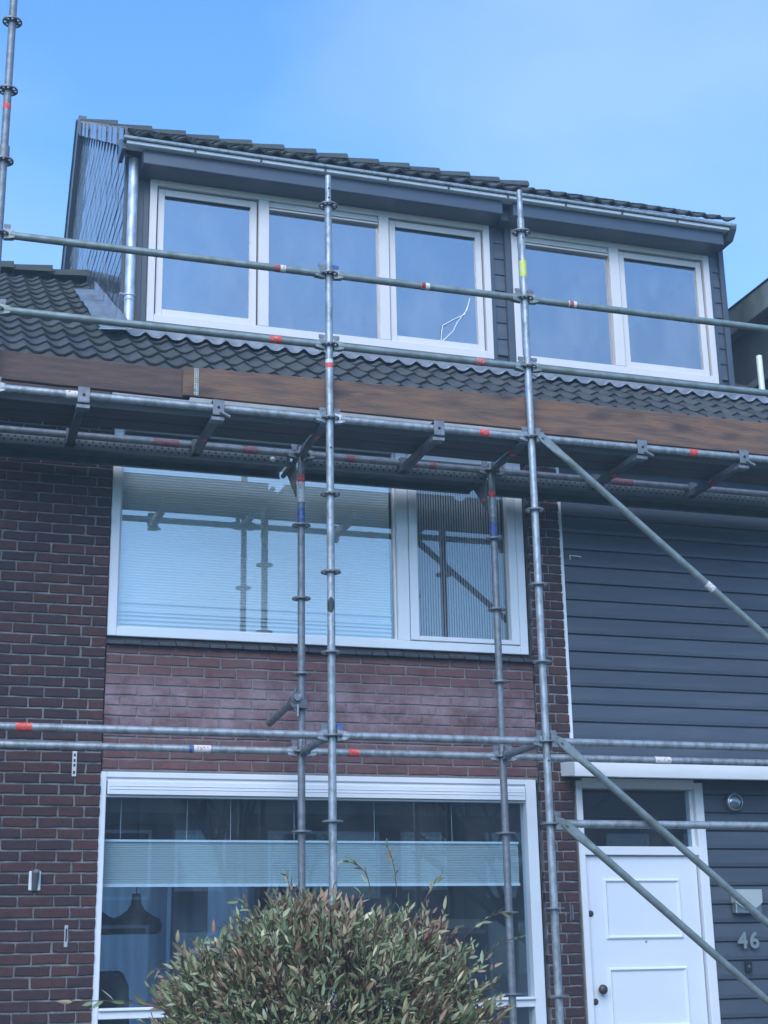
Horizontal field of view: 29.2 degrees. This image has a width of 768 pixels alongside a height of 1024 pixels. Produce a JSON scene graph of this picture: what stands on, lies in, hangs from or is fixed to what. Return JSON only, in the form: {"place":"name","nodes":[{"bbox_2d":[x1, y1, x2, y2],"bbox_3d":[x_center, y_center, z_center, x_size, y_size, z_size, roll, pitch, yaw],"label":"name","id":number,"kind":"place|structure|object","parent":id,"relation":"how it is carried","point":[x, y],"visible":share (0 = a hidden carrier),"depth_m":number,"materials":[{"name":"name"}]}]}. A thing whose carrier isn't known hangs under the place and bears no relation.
{"place":"outdoors","nodes":[
{"label":"outdoors","id":0,"kind":"place"},
{"bbox_2d":[0,0,767,308],"label":"sky","id":1,"kind":"structure","parent":0,"point":[664,103],"materials":[{"name":"blue"}]},
{"bbox_2d":[728,278,767,389],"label":"neighbouring house","id":2,"kind":"structure","parent":0,"point":[749,346],"depth_m":14.90,"materials":[{"name":"tile"}]},
{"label":"front garden","id":3,"kind":"structure","parent":0,"visible":0},
{"bbox_2d":[57,838,524,1023],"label":"willow bush","id":4,"kind":"object","parent":3,"relation":"on","point":[319,949],"visible":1,"depth_m":4.93,"materials":[{"name":"green plant"}]},
{"bbox_2d":[0,0,767,1023],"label":"scaffold","id":5,"kind":"object","parent":3,"relation":"on","point":[328,418],"visible":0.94,"depth_m":9.43,"materials":[{"name":"grey metal"}]},
{"bbox_2d":[0,350,189,399],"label":"toe board","id":6,"kind":"object","parent":5,"relation":"on","point":[75,373],"visible":1,"depth_m":8.99,"materials":[{"name":"brown wood"}]},
{"bbox_2d":[0,433,291,478],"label":"steel plank","id":7,"kind":"object","parent":5,"relation":"attached to","point":[33,447],"visible":0.96,"depth_m":9.86,"materials":[{"name":"grey metal"}]},
{"bbox_2d":[0,408,308,444],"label":"deck board","id":8,"kind":"object","parent":5,"relation":"on","point":[5,413],"visible":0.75,"depth_m":9.43,"materials":[{"name":"grey metal"}]},
{"bbox_2d":[0,392,315,435],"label":"deck board","id":9,"kind":"object","parent":5,"relation":"on","point":[102,409],"visible":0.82,"depth_m":9.23,"materials":[{"name":"grey metal"}]},
{"bbox_2d":[182,366,526,429],"bbox_3d":[-0.136,-0.735,9.490,2.330,0.232,0.034,4,-18,-17],"label":"toe board","id":10,"kind":"object","parent":5,"relation":"attached to","point":[463,408],"visible":1,"depth_m":9.48,"materials":[{"name":"brown wood"}]},
{"bbox_2d":[305,459,483,493],"bbox_3d":[0.046,-0.252,10.377,1.289,0.075,0.305,4,-18,-17],"label":"steel plank","id":11,"kind":"object","parent":5,"relation":"attached to","point":[385,476],"visible":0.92,"depth_m":10.38,"materials":[{"name":"grey metal"}]},
{"bbox_2d":[313,437,503,461],"bbox_3d":[0.175,-0.441,9.957,1.309,0.053,0.172,4,-18,-17],"label":"deck board","id":12,"kind":"object","parent":5,"relation":"on","point":[412,449],"visible":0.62,"depth_m":9.94,"materials":[{"name":"grey metal"}]},
{"bbox_2d":[321,424,514,453],"bbox_3d":[0.229,-0.491,9.793,1.309,0.053,0.172,4,-18,-17],"label":"deck board","id":13,"kind":"object","parent":5,"relation":"on","point":[418,438],"visible":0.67,"depth_m":9.76,"materials":[{"name":"grey metal"}]},
{"bbox_2d":[487,475,767,517],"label":"steel plank","id":14,"kind":"object","parent":5,"relation":"attached to","point":[625,496],"visible":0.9,"depth_m":10.94,"materials":[{"name":"grey metal"}]},
{"bbox_2d":[507,455,767,485],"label":"deck board","id":15,"kind":"object","parent":5,"relation":"on","point":[638,469],"visible":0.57,"depth_m":10.46,"materials":[{"name":"grey metal"}]},
{"bbox_2d":[517,444,767,476],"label":"deck board","id":16,"kind":"object","parent":5,"relation":"on","point":[606,455],"visible":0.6,"depth_m":10.26,"materials":[{"name":"grey metal"}]},
{"bbox_2d":[533,399,767,455],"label":"toe board","id":17,"kind":"object","parent":5,"relation":"attached to","point":[585,421],"visible":0.88,"depth_m":10.11,"materials":[{"name":"brown wood"}]},
{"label":"ground","id":18,"kind":"structure","parent":0,"visible":0},
{"bbox_2d":[0,115,767,1023],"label":"terraced house","id":19,"kind":"structure","parent":18,"relation":"on","point":[648,637],"depth_m":10.91,"materials":[{"name":"brick"}]},
{"bbox_2d":[28,869,40,890],"bbox_3d":[-2.151,2.266,9.101,0.072,0.128,0.086,4,-18,-17],"label":"flagpole holder","id":20,"kind":"object","parent":19,"relation":"attached to","point":[34,879],"visible":1,"depth_m":9.10,"materials":[{"name":"silver metal"}]},
{"bbox_2d":[64,925,67,946],"bbox_3d":[-1.957,2.610,9.085,0.022,0.130,0.019,4,-18,-17],"label":"wall hook","id":21,"kind":"object","parent":19,"relation":"attached to","point":[65,935],"depth_m":9.08,"materials":[{"name":"white metal"}]},
{"bbox_2d":[72,751,76,775],"bbox_3d":[-1.971,1.602,9.396,0.028,0.160,0.009,4,-18,-17],"label":"wall bracket","id":22,"kind":"object","parent":19,"relation":"attached to","point":[74,760],"depth_m":9.39,"materials":[{"name":"white metal"}]},
{"bbox_2d":[101,912,113,934],"bbox_3d":[-2.042,2.366,10.435,0.364,1.200,0.364,4,-18,-17],"label":"pendant lamp","id":23,"kind":"object","parent":19,"relation":"hanging from","point":[105,922],"visible":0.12,"depth_m":10.17,"materials":[{"name":"grey metal"}]},
{"bbox_2d":[98,971,128,1023],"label":"dining chair","id":24,"kind":"object","parent":19,"relation":"in","point":[114,985],"visible":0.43,"depth_m":9.94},
{"bbox_2d":[100,887,167,1023],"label":"curtain","id":25,"kind":"object","parent":19,"relation":"hanging from","point":[134,959],"visible":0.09,"depth_m":15.17,"materials":[{"name":"fabric"}]},
{"bbox_2d":[109,798,161,934],"bbox_3d":[-1.730,2.344,10.381,0.364,1.200,0.364,4,-18,-17],"label":"pendant lamp","id":26,"kind":"object","parent":19,"relation":"hanging from","point":[136,917],"visible":0.98,"depth_m":10.12,"materials":[{"name":"black metal"}]},
{"bbox_2d":[169,799,208,1018],"bbox_3d":[-1.284,2.981,9.679,0.241,2.760,0.042,2,-17,-10],"label":"curtain","id":27,"kind":"object","parent":19,"relation":"hanging from","point":[189,912],"visible":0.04,"depth_m":9.80,"materials":[{"name":"fabric"}]},
{"bbox_2d":[165,887,254,1020],"bbox_3d":[-1.897,4.937,15.302,1.120,2.280,0.062,4,-18,-17],"label":"curtain","id":28,"kind":"object","parent":19,"relation":"hanging from","point":[219,909],"visible":0.02,"depth_m":15.60,"materials":[{"name":"fabric"}]},
{"bbox_2d":[118,434,391,638],"bbox_3d":[-0.878,0.184,10.346,1.928,1.375,0.020,4,-18,-17],"label":"pleated blind","id":29,"kind":"object","parent":19,"relation":"attached to","point":[204,551],"visible":0.79,"depth_m":10.29,"materials":[{"name":"white fabric"}]},
{"bbox_2d":[103,798,519,886],"bbox_3d":[-0.433,2.214,9.862,2.866,0.557,0.025,4,-18,-17],"label":"pleated blind","id":30,"kind":"object","parent":19,"relation":"attached to","point":[194,863],"visible":0.8,"depth_m":9.77,"materials":[{"name":"white fabric"}]},
{"bbox_2d":[106,429,528,655],"bbox_3d":[-0.421,0.199,10.424,3.005,1.534,0.127,4,-18,-17],"label":"window","id":31,"kind":"structure","parent":19,"relation":"in","point":[407,636],"depth_m":10.45,"materials":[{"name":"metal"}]},
{"bbox_2d":[91,771,546,1023],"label":"window","id":32,"kind":"structure","parent":19,"relation":"in","point":[113,784],"depth_m":9.89,"materials":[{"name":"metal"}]},
{"bbox_2d":[145,179,493,359],"bbox_3d":[-0.525,-2.110,13.051,3.130,1.338,0.110,4,-18,-17],"label":"window","id":33,"kind":"structure","parent":19,"relation":"in","point":[259,206],"depth_m":13.02,"materials":[{"name":"white plastic"}]},
{"bbox_2d":[376,894,485,1012],"bbox_3d":[0.429,3.917,11.330,0.900,1.900,0.300,4,-18,-17],"label":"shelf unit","id":34,"kind":"object","parent":19,"relation":"in","point":[381,900],"visible":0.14,"depth_m":11.43,"materials":[{"name":"grey wood"}]},
{"bbox_2d":[417,982,480,995],"bbox_3d":[0.406,3.684,11.377,0.650,0.106,0.230,4,-18,-17],"label":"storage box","id":35,"kind":"object","parent":34,"relation":"on","point":[479,983],"visible":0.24,"depth_m":11.36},
{"bbox_2d":[432,919,479,929],"bbox_3d":[0.561,3.220,11.533,0.330,0.074,0.200,4,-18,-17],"label":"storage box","id":36,"kind":"object","parent":34,"relation":"on","point":[464,923],"visible":0.58,"depth_m":11.45,"materials":[{"name":"grey plastic"}]},
{"bbox_2d":[440,298,469,340],"bbox_3d":[0.646,-1.730,13.312,0.304,0.474,0.018,4,-18,-17],"label":"loose cable","id":37,"kind":"object","parent":19,"relation":"hanging from","point":[454,319],"visible":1,"depth_m":13.30,"materials":[{"name":"white plastic"}]},
{"bbox_2d":[416,478,504,639],"bbox_3d":[0.535,0.303,10.781,0.700,1.300,0.012,4,-18,-17],"label":"vertical blind","id":38,"kind":"object","parent":19,"relation":"attached to","point":[445,560],"visible":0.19,"depth_m":10.75,"materials":[{"name":"grey fabric"}]},
{"bbox_2d":[569,903,573,920],"bbox_3d":[1.287,2.745,10.129,0.024,0.120,0.011,4,-18,-17],"label":"wall hook","id":39,"kind":"object","parent":19,"relation":"attached to","point":[572,912],"depth_m":10.12,"materials":[{"name":"grey metal"}]},
{"bbox_2d":[510,229,718,383],"bbox_3d":[2.157,-1.908,13.883,2.066,1.338,0.110,4,-18,-17],"label":"window","id":40,"kind":"structure","parent":19,"relation":"in","point":[614,255],"depth_m":13.91,"materials":[{"name":"white plastic"}]},
{"bbox_2d":[586,856,707,1023],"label":"front door","id":41,"kind":"structure","parent":19,"relation":"in","point":[646,970],"depth_m":10.29,"materials":[{"name":"wood"}]},
{"bbox_2d":[725,793,742,810],"bbox_3d":[2.552,2.112,10.751,0.132,0.132,0.045,4,-18,-17],"label":"wall lamp","id":42,"kind":"object","parent":19,"relation":"attached to","point":[733,802],"visible":1,"depth_m":10.73,"materials":[{"name":"metal"}]},
{"bbox_2d":[731,889,762,913],"bbox_3d":[2.595,2.782,10.547,0.214,0.165,0.080,4,-18,-17],"label":"letterbox","id":43,"kind":"object","parent":19,"relation":"attached to","point":[753,897],"visible":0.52,"depth_m":10.53,"materials":[{"name":"metal"}]},
{"bbox_2d":[737,931,758,947],"bbox_3d":[2.586,3.040,10.482,0.169,0.116,0.012,4,-18,-17],"label":"house number","id":44,"kind":"object","parent":19,"relation":"attached to","point":[743,940],"visible":1,"depth_m":10.48,"materials":[{"name":"white metal"}]},
{"bbox_2d":[744,960,752,971],"bbox_3d":[2.578,3.211,10.436,0.048,0.080,0.032,4,-18,-17],"label":"doorbell","id":45,"kind":"object","parent":19,"relation":"attached to","point":[748,965],"visible":1,"depth_m":10.43,"materials":[{"name":"black plastic"}]},
{"bbox_2d":[756,355,764,396],"bbox_3d":[3.631,-1.284,14.215,0.088,0.470,0.090,4,-18,-17],"label":"vent pipe","id":46,"kind":"object","parent":19,"relation":"on","point":[760,371],"visible":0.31,"depth_m":14.21,"materials":[{"name":"white plastic"}]}
]}

